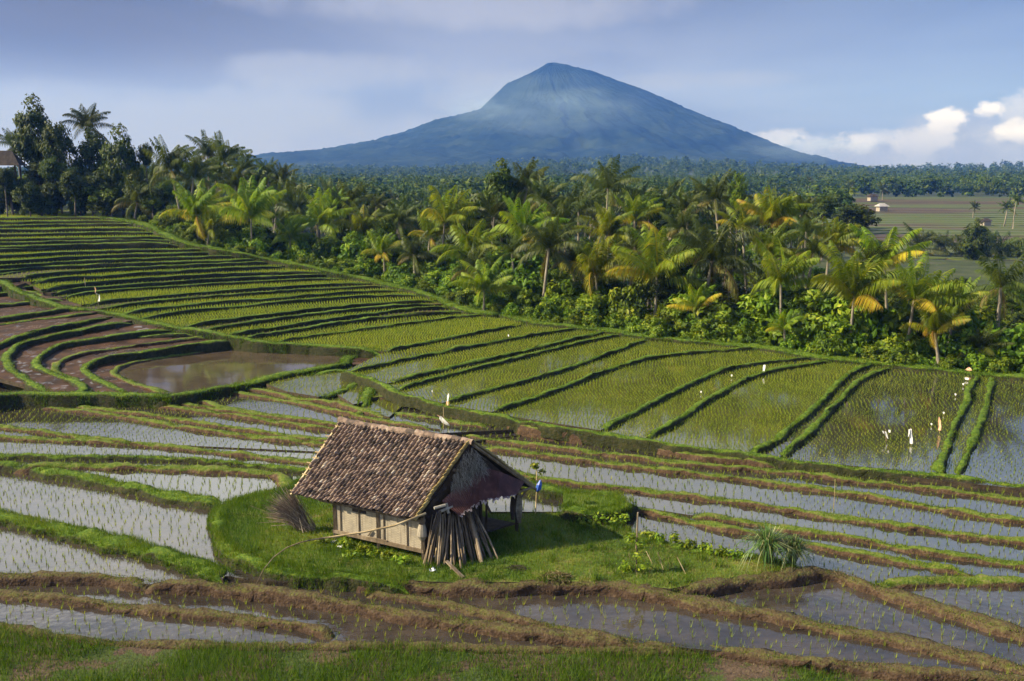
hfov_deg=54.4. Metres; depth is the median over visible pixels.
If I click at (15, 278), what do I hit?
rice paddy
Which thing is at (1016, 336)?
bush
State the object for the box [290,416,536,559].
farm hut
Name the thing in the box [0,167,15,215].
broadleaf tree
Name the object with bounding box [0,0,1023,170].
sky
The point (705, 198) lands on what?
coconut palm
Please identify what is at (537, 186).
coconut palm
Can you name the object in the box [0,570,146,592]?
terrace bank
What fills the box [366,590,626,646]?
terrace bank
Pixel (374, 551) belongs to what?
leafy weed
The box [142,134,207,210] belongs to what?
coconut palm
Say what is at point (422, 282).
bush
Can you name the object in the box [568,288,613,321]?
bush
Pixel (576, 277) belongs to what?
broadleaf tree
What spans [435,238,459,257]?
broadleaf tree
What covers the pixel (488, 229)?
broadleaf tree
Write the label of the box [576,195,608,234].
broadleaf tree
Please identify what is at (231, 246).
bush
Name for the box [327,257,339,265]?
bush
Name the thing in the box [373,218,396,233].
broadleaf tree
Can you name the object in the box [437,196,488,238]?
coconut palm
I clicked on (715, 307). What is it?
bush
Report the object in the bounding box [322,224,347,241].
broadleaf tree
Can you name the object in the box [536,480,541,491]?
plastic bag
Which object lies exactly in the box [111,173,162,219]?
coconut palm
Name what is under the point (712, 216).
coconut palm
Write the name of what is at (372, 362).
rice paddy
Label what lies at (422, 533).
hanging sack
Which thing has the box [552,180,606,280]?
coconut palm
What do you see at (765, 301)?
bush
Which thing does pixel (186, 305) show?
terrace bank
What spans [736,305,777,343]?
bush
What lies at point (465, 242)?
coconut palm
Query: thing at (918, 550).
terrace bank
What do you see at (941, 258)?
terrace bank
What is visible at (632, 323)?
bush
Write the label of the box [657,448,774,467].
terrace bank
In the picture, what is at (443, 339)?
terrace bank
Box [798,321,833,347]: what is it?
bush
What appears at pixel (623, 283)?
broadleaf tree
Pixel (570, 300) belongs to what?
bush
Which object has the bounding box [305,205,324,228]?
broadleaf tree
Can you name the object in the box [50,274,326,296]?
terrace bank
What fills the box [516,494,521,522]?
hanging cloth
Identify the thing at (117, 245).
terrace bank
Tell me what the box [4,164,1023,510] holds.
ground
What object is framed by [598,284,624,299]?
bush
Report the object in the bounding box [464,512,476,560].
leaning pole
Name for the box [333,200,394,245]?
coconut palm
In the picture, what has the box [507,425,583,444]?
terrace bank
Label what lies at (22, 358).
mud terrace
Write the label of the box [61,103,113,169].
coconut palm
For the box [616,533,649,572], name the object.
cassava sapling
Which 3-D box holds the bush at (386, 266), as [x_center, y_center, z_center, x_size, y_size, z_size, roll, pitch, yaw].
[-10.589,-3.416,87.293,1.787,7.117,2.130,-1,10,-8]
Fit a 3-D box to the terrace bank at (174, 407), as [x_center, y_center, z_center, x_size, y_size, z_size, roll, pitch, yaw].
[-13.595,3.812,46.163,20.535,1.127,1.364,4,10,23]
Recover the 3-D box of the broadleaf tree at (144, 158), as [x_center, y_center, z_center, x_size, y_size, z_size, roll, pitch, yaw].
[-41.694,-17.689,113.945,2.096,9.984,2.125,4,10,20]
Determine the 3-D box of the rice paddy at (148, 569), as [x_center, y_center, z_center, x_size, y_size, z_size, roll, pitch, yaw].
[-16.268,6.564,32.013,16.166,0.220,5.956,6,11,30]
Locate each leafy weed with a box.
[315,534,334,545]
[336,536,352,549]
[342,548,362,558]
[353,541,368,551]
[363,543,380,557]
[379,548,394,558]
[390,553,412,563]
[577,515,599,528]
[590,512,605,522]
[599,515,620,524]
[610,512,629,523]
[639,527,656,539]
[652,532,666,541]
[669,531,681,543]
[677,537,693,549]
[686,539,708,549]
[697,542,716,555]
[712,545,731,557]
[728,546,747,558]
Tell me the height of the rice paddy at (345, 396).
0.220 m
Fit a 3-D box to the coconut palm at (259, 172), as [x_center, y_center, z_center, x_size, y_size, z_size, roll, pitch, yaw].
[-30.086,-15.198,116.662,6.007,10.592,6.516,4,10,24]
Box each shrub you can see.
[871,239,888,247]
[1001,240,1021,251]
[1010,249,1023,256]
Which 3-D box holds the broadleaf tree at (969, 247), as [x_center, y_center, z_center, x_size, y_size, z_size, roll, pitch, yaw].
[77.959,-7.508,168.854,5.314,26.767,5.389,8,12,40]
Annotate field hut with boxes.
[0,151,26,178]
[867,194,879,200]
[875,203,888,210]
[980,218,991,225]
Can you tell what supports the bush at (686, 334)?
on the ground at (964, 268)
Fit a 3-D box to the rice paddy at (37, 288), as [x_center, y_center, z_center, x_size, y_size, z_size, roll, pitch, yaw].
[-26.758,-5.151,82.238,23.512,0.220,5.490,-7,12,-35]
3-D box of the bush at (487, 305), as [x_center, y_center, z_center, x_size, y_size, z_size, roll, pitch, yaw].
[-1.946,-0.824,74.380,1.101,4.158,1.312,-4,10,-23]
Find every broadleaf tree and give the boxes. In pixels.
[0,166,29,214]
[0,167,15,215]
[0,201,10,214]
[5,197,22,214]
[10,93,53,173]
[10,180,42,216]
[18,173,32,182]
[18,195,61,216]
[22,162,45,186]
[31,179,56,196]
[37,120,74,213]
[38,155,66,215]
[38,178,64,215]
[53,158,83,211]
[58,167,87,216]
[59,175,90,215]
[63,176,91,215]
[67,124,108,176]
[81,172,103,215]
[82,184,130,216]
[85,169,117,215]
[90,190,126,216]
[99,122,143,216]
[110,178,127,216]
[121,170,148,208]
[123,182,142,198]
[130,190,143,215]
[134,142,153,181]
[135,187,169,215]
[137,193,163,219]
[153,205,183,225]
[161,182,173,198]
[170,202,186,209]
[184,215,203,225]
[185,185,198,195]
[232,220,244,230]
[252,206,278,227]
[252,221,273,240]
[270,225,296,246]
[283,212,301,229]
[297,231,322,250]
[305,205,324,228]
[320,235,343,251]
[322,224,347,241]
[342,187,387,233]
[342,230,364,248]
[363,228,387,275]
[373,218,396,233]
[385,201,407,235]
[385,240,404,263]
[395,202,423,218]
[395,227,418,254]
[397,214,421,230]
[406,240,429,259]
[416,198,447,245]
[419,235,440,246]
[429,244,448,265]
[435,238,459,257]
[442,261,464,279]
[462,214,504,240]
[466,214,512,243]
[477,157,522,250]
[506,226,531,244]
[515,270,539,297]
[539,268,566,286]
[541,193,572,250]
[545,250,570,276]
[556,271,586,294]
[575,234,598,250]
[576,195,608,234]
[586,274,611,286]
[605,236,624,276]
[606,277,627,290]
[619,206,654,258]
[619,251,637,281]
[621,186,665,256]
[623,225,643,252]
[626,276,654,302]
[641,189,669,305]
[641,236,667,307]
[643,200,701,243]
[648,272,681,303]
[665,238,701,276]
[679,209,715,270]
[679,283,706,300]
[685,266,706,282]
[699,266,729,284]
[703,282,721,299]
[710,219,732,236]
[713,281,752,316]
[720,239,746,291]
[726,172,747,251]
[728,270,751,286]
[738,241,754,265]
[743,264,778,291]
[753,251,766,289]
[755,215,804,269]
[755,283,791,344]
[777,256,808,311]
[782,285,818,312]
[786,235,816,258]
[805,266,829,277]
[811,193,840,260]
[816,275,835,296]
[831,203,881,259]
[883,289,911,309]
[949,276,977,287]
[959,217,992,259]
[968,295,1009,325]
[971,291,1001,313]
[979,288,1015,313]
[995,310,1021,328]
[998,283,1023,312]
[1004,289,1023,320]
[1009,310,1023,328]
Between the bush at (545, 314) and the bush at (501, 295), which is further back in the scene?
the bush at (501, 295)
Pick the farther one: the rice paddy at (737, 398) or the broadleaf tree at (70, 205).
the broadleaf tree at (70, 205)
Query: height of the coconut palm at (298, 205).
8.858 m
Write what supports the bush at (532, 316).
on the ground at (964, 268)
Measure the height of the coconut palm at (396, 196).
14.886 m
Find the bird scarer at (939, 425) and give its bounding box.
[938,417,941,432]
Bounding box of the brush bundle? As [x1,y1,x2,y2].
[252,478,315,531]
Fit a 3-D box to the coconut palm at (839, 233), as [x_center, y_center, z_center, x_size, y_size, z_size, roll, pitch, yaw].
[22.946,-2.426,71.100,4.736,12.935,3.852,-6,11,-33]
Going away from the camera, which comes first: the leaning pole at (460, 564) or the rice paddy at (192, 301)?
the leaning pole at (460, 564)
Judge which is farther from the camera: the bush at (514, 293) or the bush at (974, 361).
the bush at (514, 293)
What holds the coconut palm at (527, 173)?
on the ground at (964, 268)
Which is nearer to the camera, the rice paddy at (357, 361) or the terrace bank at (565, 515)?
the terrace bank at (565, 515)
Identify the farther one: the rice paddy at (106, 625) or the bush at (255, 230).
the bush at (255, 230)
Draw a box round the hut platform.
[222,479,788,592]
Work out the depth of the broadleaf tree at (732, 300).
66.48 m
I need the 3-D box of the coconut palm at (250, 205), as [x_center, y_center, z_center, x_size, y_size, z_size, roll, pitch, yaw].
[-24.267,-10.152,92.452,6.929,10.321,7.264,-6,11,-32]
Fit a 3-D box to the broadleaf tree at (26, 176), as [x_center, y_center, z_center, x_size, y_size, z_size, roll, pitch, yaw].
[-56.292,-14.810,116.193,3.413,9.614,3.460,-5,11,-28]
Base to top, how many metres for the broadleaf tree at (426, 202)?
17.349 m
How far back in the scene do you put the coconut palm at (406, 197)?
172.95 m
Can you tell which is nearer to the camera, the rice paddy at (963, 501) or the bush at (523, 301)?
the rice paddy at (963, 501)
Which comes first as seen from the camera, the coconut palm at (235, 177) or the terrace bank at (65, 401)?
the terrace bank at (65, 401)
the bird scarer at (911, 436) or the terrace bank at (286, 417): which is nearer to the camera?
the bird scarer at (911, 436)
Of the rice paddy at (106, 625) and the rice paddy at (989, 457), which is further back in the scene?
the rice paddy at (989, 457)
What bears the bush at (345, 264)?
on the ground at (964, 268)
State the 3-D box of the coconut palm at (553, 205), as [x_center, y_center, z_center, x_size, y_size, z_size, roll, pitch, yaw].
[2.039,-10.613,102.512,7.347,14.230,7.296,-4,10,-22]
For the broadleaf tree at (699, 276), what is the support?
on the ground at (964, 268)
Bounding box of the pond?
[118,350,340,393]
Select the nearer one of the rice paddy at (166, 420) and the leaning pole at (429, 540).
the leaning pole at (429, 540)
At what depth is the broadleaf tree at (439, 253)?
85.14 m
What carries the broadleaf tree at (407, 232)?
on the ground at (964, 268)
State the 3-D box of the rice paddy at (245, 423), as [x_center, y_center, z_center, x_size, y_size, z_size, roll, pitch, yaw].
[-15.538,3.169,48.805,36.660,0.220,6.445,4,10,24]
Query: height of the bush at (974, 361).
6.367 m
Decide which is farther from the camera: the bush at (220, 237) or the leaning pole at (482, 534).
the bush at (220, 237)
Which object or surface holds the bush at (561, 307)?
on the ground at (964, 268)
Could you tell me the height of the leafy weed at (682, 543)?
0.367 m
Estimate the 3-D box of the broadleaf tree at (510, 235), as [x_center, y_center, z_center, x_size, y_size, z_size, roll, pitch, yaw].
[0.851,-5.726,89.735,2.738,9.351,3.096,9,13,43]
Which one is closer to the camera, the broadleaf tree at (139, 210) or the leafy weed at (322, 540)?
the leafy weed at (322, 540)
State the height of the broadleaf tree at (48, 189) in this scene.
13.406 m
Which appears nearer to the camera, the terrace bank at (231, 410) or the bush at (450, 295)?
the terrace bank at (231, 410)
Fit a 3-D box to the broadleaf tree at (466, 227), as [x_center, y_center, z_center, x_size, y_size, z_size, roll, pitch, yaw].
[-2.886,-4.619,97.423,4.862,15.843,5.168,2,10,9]
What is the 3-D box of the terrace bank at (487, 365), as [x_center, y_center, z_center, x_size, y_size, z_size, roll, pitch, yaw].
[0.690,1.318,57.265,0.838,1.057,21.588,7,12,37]
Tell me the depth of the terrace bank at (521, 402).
53.30 m
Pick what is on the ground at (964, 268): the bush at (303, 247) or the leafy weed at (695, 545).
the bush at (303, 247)
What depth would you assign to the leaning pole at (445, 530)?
29.64 m
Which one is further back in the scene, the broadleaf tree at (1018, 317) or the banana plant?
the banana plant
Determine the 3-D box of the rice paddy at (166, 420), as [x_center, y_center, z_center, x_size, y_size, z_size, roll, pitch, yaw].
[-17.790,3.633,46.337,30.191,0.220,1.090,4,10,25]
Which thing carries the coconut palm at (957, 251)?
on the ground at (964, 268)
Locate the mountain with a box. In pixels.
[222,62,892,173]
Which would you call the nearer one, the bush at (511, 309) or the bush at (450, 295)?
the bush at (511, 309)
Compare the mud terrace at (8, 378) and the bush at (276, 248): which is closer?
the mud terrace at (8, 378)
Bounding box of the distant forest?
[0,153,1023,227]
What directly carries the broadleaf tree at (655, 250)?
on the ground at (964, 268)
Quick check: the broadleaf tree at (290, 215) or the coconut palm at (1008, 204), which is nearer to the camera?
the broadleaf tree at (290, 215)
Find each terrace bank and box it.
[0,216,101,220]
[0,220,122,224]
[0,223,132,228]
[0,227,144,232]
[0,231,153,237]
[0,236,165,241]
[0,239,171,245]
[0,241,176,249]
[0,246,178,252]
[0,248,199,258]
[0,252,208,264]
[0,255,234,268]
[0,258,254,272]
[0,271,29,274]
[0,280,379,358]
[0,291,44,296]
[0,298,62,307]
[0,307,69,321]
[0,313,94,325]
[0,318,108,348]
[0,322,133,391]
[0,391,172,409]
[0,424,129,445]
[0,434,311,464]
[0,453,308,473]
[0,461,219,510]
[0,510,226,582]
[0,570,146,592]
[0,589,334,639]
[0,622,1023,680]
[13,461,296,487]
[19,261,267,281]
[21,284,40,291]
[29,266,284,285]
[29,329,172,391]
[40,271,321,293]
[43,406,326,445]
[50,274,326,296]
[50,336,205,389]
[64,278,345,298]
[76,405,327,441]
[79,340,229,391]
[83,282,373,306]
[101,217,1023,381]
[104,286,384,309]
[109,352,204,392]
[124,289,403,314]
[137,333,192,337]
[142,294,417,319]
[145,578,680,656]
[153,355,354,408]
[158,404,336,431]
[181,402,338,427]
[187,300,434,326]
[197,400,340,426]
[206,491,408,593]
[208,303,438,330]
[228,306,447,335]
[232,390,430,429]
[247,388,382,416]
[248,310,461,338]
[279,314,481,341]
[317,369,356,398]
[340,371,1023,487]
[351,328,575,371]
[356,408,486,427]
[356,577,1023,674]
[360,387,373,406]
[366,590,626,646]
[387,326,515,351]
[391,331,604,383]
[400,334,619,390]
[448,339,646,402]
[467,434,1023,503]
[486,446,1023,523]
[495,346,752,412]
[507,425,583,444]
[514,469,1023,545]
[521,481,614,500]
[559,502,637,522]
[601,357,809,430]
[629,532,794,564]
[638,507,968,575]
[648,360,830,438]
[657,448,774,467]
[678,566,1023,641]
[693,512,1023,568]
[751,362,872,452]
[780,368,890,456]
[874,574,1023,588]
[921,258,957,259]
[930,376,979,473]
[954,377,996,474]
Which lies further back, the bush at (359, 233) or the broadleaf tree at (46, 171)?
the broadleaf tree at (46, 171)
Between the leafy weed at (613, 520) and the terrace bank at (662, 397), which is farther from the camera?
the terrace bank at (662, 397)
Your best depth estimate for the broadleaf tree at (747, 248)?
89.24 m
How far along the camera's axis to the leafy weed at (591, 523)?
32.23 m
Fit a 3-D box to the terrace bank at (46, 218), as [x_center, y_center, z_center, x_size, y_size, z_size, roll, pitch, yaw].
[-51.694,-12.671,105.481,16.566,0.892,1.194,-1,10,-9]
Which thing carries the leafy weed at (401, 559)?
on the hut platform
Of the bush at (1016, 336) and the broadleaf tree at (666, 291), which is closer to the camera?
the bush at (1016, 336)
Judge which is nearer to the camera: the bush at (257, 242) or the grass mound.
the grass mound
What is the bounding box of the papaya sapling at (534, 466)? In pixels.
[527,462,546,513]
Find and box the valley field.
[747,197,1023,260]
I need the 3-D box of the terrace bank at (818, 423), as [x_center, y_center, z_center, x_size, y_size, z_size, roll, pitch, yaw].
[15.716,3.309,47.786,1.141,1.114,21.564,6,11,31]
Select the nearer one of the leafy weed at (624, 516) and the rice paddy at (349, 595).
the rice paddy at (349, 595)
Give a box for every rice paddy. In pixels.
[0,269,82,280]
[0,282,28,288]
[0,382,520,442]
[0,408,320,452]
[0,429,318,459]
[0,440,307,466]
[0,459,301,479]
[0,471,289,585]
[0,526,192,586]
[0,586,578,647]
[5,213,109,217]
[14,235,154,237]
[20,265,284,284]
[31,269,306,290]
[44,280,176,295]
[67,280,365,306]
[71,408,307,441]
[71,469,276,505]
[81,285,375,309]
[108,288,390,311]
[129,292,411,317]
[146,580,493,621]
[152,297,435,326]
[197,302,441,328]
[209,395,511,435]
[220,307,448,333]
[243,310,447,336]
[251,392,439,429]
[260,314,457,341]
[261,386,401,417]
[266,372,348,398]
[292,317,520,353]
[337,385,365,405]
[346,324,562,370]
[352,358,369,366]
[357,330,595,383]
[362,592,1014,674]
[372,392,385,399]
[392,334,605,389]
[401,337,638,403]
[448,341,727,412]
[479,442,1023,517]
[488,480,1023,560]
[493,452,1023,536]
[495,351,794,431]
[501,436,1023,497]
[601,360,814,437]
[622,514,955,584]
[654,358,860,451]
[679,515,1023,577]
[711,582,1023,664]
[761,366,885,456]
[783,369,977,472]
[901,476,1023,493]
[901,586,1023,626]
[946,377,988,473]
[960,379,1023,484]
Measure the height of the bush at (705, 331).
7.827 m
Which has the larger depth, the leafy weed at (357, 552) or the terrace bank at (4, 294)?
the terrace bank at (4, 294)
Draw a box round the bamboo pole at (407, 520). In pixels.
[256,512,425,583]
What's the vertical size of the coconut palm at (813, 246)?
10.943 m
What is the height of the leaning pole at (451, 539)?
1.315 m
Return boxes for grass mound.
[563,492,625,508]
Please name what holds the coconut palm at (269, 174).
on the ground at (964, 268)
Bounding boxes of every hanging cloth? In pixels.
[510,496,515,519]
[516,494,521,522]
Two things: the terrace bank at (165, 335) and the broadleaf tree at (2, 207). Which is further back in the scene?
the broadleaf tree at (2, 207)
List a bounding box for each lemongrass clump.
[731,523,804,570]
[769,534,819,569]
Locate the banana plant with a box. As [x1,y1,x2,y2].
[319,256,332,267]
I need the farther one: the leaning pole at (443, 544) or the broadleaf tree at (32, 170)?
the broadleaf tree at (32, 170)
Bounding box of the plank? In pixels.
[445,560,464,577]
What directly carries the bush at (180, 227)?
on the ground at (964, 268)
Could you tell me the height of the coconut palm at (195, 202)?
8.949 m
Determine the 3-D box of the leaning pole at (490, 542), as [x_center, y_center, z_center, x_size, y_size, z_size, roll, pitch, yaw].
[-0.790,5.832,30.035,0.079,1.314,1.119,-9,13,-43]
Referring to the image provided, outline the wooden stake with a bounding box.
[635,512,638,548]
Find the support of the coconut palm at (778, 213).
on the ground at (964, 268)
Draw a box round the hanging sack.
[417,523,426,540]
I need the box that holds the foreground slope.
[0,631,885,680]
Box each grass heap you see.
[503,563,530,570]
[536,569,574,583]
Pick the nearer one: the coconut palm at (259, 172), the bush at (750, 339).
the bush at (750, 339)
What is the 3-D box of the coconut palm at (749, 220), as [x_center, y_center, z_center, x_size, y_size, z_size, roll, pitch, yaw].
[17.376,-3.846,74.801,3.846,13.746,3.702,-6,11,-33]
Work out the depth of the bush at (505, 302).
74.17 m
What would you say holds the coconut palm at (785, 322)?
on the ground at (964, 268)
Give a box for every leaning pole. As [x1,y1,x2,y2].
[424,512,436,565]
[426,514,432,553]
[427,510,439,561]
[427,524,436,564]
[430,510,440,563]
[434,525,438,562]
[437,515,440,566]
[439,515,443,565]
[441,525,445,561]
[442,514,443,559]
[443,513,449,563]
[444,512,446,554]
[446,515,448,559]
[450,512,454,564]
[450,514,451,568]
[452,514,455,561]
[454,514,461,567]
[456,519,464,565]
[457,515,463,555]
[459,517,465,564]
[460,517,470,559]
[462,515,473,561]
[464,511,482,561]
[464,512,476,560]
[464,516,473,554]
[465,514,473,541]
[467,517,479,561]
[470,511,485,557]
[472,511,493,558]
[473,509,497,558]
[476,517,491,558]
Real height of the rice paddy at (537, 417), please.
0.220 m
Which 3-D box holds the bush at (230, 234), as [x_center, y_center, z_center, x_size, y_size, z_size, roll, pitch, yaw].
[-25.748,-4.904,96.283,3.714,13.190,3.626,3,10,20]
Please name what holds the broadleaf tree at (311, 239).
on the ground at (964, 268)
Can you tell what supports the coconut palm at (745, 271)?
on the ground at (964, 268)
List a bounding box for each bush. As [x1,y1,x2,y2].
[125,207,141,218]
[137,216,147,221]
[141,212,151,221]
[167,223,189,234]
[179,230,188,238]
[185,234,193,241]
[186,220,209,238]
[195,235,211,244]
[202,227,218,244]
[206,217,235,234]
[209,239,223,247]
[211,231,226,246]
[222,222,248,241]
[224,236,244,247]
[224,243,234,249]
[232,245,244,251]
[235,221,271,241]
[235,241,248,251]
[242,233,273,252]
[245,238,269,256]
[245,246,256,254]
[257,251,267,256]
[268,241,289,256]
[270,251,285,259]
[282,238,312,256]
[285,241,314,260]
[296,256,308,263]
[305,252,319,265]
[313,236,340,261]
[314,259,324,267]
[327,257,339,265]
[330,266,340,270]
[332,258,355,271]
[334,225,368,256]
[337,238,378,264]
[342,266,356,274]
[353,257,382,276]
[354,254,379,263]
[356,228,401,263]
[378,254,409,275]
[380,262,412,282]
[381,261,391,278]
[393,273,409,284]
[400,274,418,287]
[409,248,449,281]
[411,273,422,284]
[413,280,428,287]
[419,284,434,292]
[420,267,448,295]
[429,248,458,265]
[434,274,458,292]
[436,287,447,296]
[442,290,456,301]
[445,258,461,270]
[452,265,500,298]
[453,289,474,305]
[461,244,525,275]
[463,288,487,302]
[469,302,477,308]
[471,291,498,308]
[474,244,503,263]
[475,279,514,304]
[478,302,491,310]
[489,302,504,311]
[490,274,542,301]
[490,296,514,306]
[499,251,567,297]
[501,302,521,315]
[512,288,542,315]
[521,306,535,318]
[531,304,552,319]
[532,299,559,321]
[535,276,586,304]
[535,296,572,320]
[549,316,565,322]
[561,299,580,315]
[562,301,580,322]
[563,313,583,325]
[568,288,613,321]
[575,286,607,310]
[577,277,635,298]
[581,312,604,328]
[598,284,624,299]
[600,285,650,328]
[600,291,649,322]
[604,311,626,329]
[623,315,641,331]
[636,319,657,334]
[643,317,672,337]
[644,310,674,333]
[650,276,703,317]
[661,299,690,334]
[668,291,734,336]
[675,331,694,338]
[676,299,744,336]
[690,325,701,336]
[691,315,725,340]
[695,311,751,342]
[735,285,787,341]
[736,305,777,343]
[742,329,759,343]
[757,337,772,345]
[763,289,858,345]
[779,332,803,350]
[782,327,809,335]
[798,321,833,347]
[802,340,814,350]
[807,297,875,354]
[807,334,842,356]
[823,290,843,304]
[830,284,893,342]
[831,329,853,348]
[840,346,855,357]
[851,338,873,357]
[860,342,884,360]
[870,297,949,357]
[876,332,924,359]
[877,344,919,365]
[911,335,935,365]
[913,354,931,365]
[930,328,997,367]
[933,354,962,368]
[934,301,983,345]
[956,349,986,371]
[966,303,997,339]
[975,318,1023,364]
[984,353,1018,373]
[985,353,1022,371]
[1013,360,1023,372]
[1017,366,1023,373]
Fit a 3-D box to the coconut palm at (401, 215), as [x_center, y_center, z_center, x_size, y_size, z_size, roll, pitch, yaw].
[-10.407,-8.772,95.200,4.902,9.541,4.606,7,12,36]
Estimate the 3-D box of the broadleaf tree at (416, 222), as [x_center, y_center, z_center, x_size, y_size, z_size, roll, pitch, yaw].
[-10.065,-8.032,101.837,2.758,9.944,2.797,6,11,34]
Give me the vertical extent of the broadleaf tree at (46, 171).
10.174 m
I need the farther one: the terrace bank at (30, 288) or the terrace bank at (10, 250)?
the terrace bank at (10, 250)
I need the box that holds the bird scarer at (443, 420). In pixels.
[437,407,449,428]
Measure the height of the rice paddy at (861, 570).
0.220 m
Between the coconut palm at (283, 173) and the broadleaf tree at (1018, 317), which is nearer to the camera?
the broadleaf tree at (1018, 317)
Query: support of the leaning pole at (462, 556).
on the hut platform
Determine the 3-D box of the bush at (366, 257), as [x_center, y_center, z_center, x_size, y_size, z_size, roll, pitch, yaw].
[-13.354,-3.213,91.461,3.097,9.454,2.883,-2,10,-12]
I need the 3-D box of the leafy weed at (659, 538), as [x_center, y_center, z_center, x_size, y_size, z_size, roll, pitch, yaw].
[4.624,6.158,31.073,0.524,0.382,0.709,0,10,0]
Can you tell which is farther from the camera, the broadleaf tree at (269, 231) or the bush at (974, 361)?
the broadleaf tree at (269, 231)
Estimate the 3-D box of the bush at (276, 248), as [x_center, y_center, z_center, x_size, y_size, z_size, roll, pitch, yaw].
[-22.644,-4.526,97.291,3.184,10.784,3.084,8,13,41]
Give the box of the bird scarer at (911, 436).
[908,429,912,444]
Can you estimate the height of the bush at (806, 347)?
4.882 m
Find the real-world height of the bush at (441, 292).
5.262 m
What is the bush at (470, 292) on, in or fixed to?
on the ground at (964, 268)
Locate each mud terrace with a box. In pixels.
[0,295,66,302]
[0,300,80,316]
[0,311,96,323]
[0,314,112,341]
[0,318,131,391]
[13,324,167,391]
[42,336,192,391]
[60,339,209,391]
[91,358,168,394]
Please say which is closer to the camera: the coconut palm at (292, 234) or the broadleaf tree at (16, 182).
the coconut palm at (292, 234)
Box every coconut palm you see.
[0,127,19,175]
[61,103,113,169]
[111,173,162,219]
[127,155,158,183]
[139,159,171,187]
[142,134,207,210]
[151,170,181,205]
[158,148,220,207]
[158,178,232,240]
[161,179,187,205]
[185,129,230,188]
[187,205,232,243]
[201,131,256,198]
[201,159,234,191]
[205,175,286,240]
[212,163,255,196]
[223,165,276,198]
[226,149,261,179]
[250,158,278,231]
[260,170,311,213]
[262,162,298,188]
[263,183,295,232]
[271,216,314,254]
[273,182,314,233]
[285,187,353,249]
[306,186,350,241]
[310,177,340,200]
[321,188,370,233]
[322,178,364,218]
[322,181,376,229]
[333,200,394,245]
[360,190,394,216]
[360,231,401,274]
[374,199,422,238]
[384,230,440,278]
[388,189,401,203]
[391,190,418,210]
[407,197,432,212]
[408,208,454,250]
[414,196,435,222]
[420,185,487,243]
[430,219,507,272]
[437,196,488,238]
[443,188,488,237]
[447,256,520,309]
[451,242,498,292]
[467,192,518,241]
[490,195,569,258]
[491,230,532,277]
[496,178,545,238]
[498,157,553,207]
[503,169,565,221]
[513,212,585,298]
[522,176,570,250]
[536,196,597,257]
[551,237,593,294]
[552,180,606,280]
[558,233,637,296]
[570,154,645,239]
[571,201,641,257]
[574,197,618,239]
[586,173,623,208]
[604,224,712,316]
[608,182,651,224]
[612,188,665,284]
[612,223,654,295]
[651,177,684,239]
[651,185,704,238]
[659,204,713,241]
[664,191,707,224]
[664,211,765,301]
[667,282,721,327]
[679,189,722,223]
[686,184,751,234]
[689,168,753,287]
[709,250,756,298]
[715,197,770,290]
[736,185,811,265]
[738,187,797,266]
[738,219,805,279]
[743,198,760,236]
[749,235,826,344]
[765,307,806,345]
[766,197,823,279]
[786,213,825,247]
[786,214,823,284]
[791,192,821,284]
[791,229,837,288]
[797,216,862,275]
[804,175,814,188]
[805,240,923,332]
[849,223,931,309]
[849,240,897,299]
[876,182,890,199]
[887,245,968,341]
[897,222,947,255]
[899,296,971,363]
[911,276,989,357]
[928,230,961,255]
[937,223,996,257]
[953,320,1015,359]
[966,249,1023,326]
[969,201,980,217]
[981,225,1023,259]
[996,197,1017,226]
[1009,191,1023,228]
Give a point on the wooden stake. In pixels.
(637, 526)
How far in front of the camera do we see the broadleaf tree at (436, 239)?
91.75 m
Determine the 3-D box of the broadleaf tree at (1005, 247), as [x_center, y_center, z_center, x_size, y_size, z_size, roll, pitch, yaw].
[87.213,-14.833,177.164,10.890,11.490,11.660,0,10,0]
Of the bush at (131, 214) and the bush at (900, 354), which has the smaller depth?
the bush at (900, 354)
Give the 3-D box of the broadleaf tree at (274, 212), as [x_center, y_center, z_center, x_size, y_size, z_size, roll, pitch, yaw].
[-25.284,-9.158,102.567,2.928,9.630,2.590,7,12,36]
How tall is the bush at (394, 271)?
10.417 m
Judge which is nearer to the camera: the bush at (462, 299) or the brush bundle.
the brush bundle
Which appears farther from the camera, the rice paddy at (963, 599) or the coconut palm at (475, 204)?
the coconut palm at (475, 204)
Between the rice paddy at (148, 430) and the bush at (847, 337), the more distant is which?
the bush at (847, 337)
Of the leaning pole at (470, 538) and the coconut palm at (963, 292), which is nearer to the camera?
the leaning pole at (470, 538)
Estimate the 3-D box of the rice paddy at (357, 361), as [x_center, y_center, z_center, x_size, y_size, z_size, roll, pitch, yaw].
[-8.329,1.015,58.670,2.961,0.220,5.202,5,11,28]
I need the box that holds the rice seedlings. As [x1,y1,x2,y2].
[0,210,1023,673]
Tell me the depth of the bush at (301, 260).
89.43 m
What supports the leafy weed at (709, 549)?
on the terrace bank at (698, 550)
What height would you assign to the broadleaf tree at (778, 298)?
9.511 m
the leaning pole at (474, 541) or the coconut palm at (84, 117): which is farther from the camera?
the coconut palm at (84, 117)
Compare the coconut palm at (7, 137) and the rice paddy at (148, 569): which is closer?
the rice paddy at (148, 569)
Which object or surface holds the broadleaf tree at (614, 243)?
on the ground at (964, 268)
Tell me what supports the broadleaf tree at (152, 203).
on the ground at (964, 268)

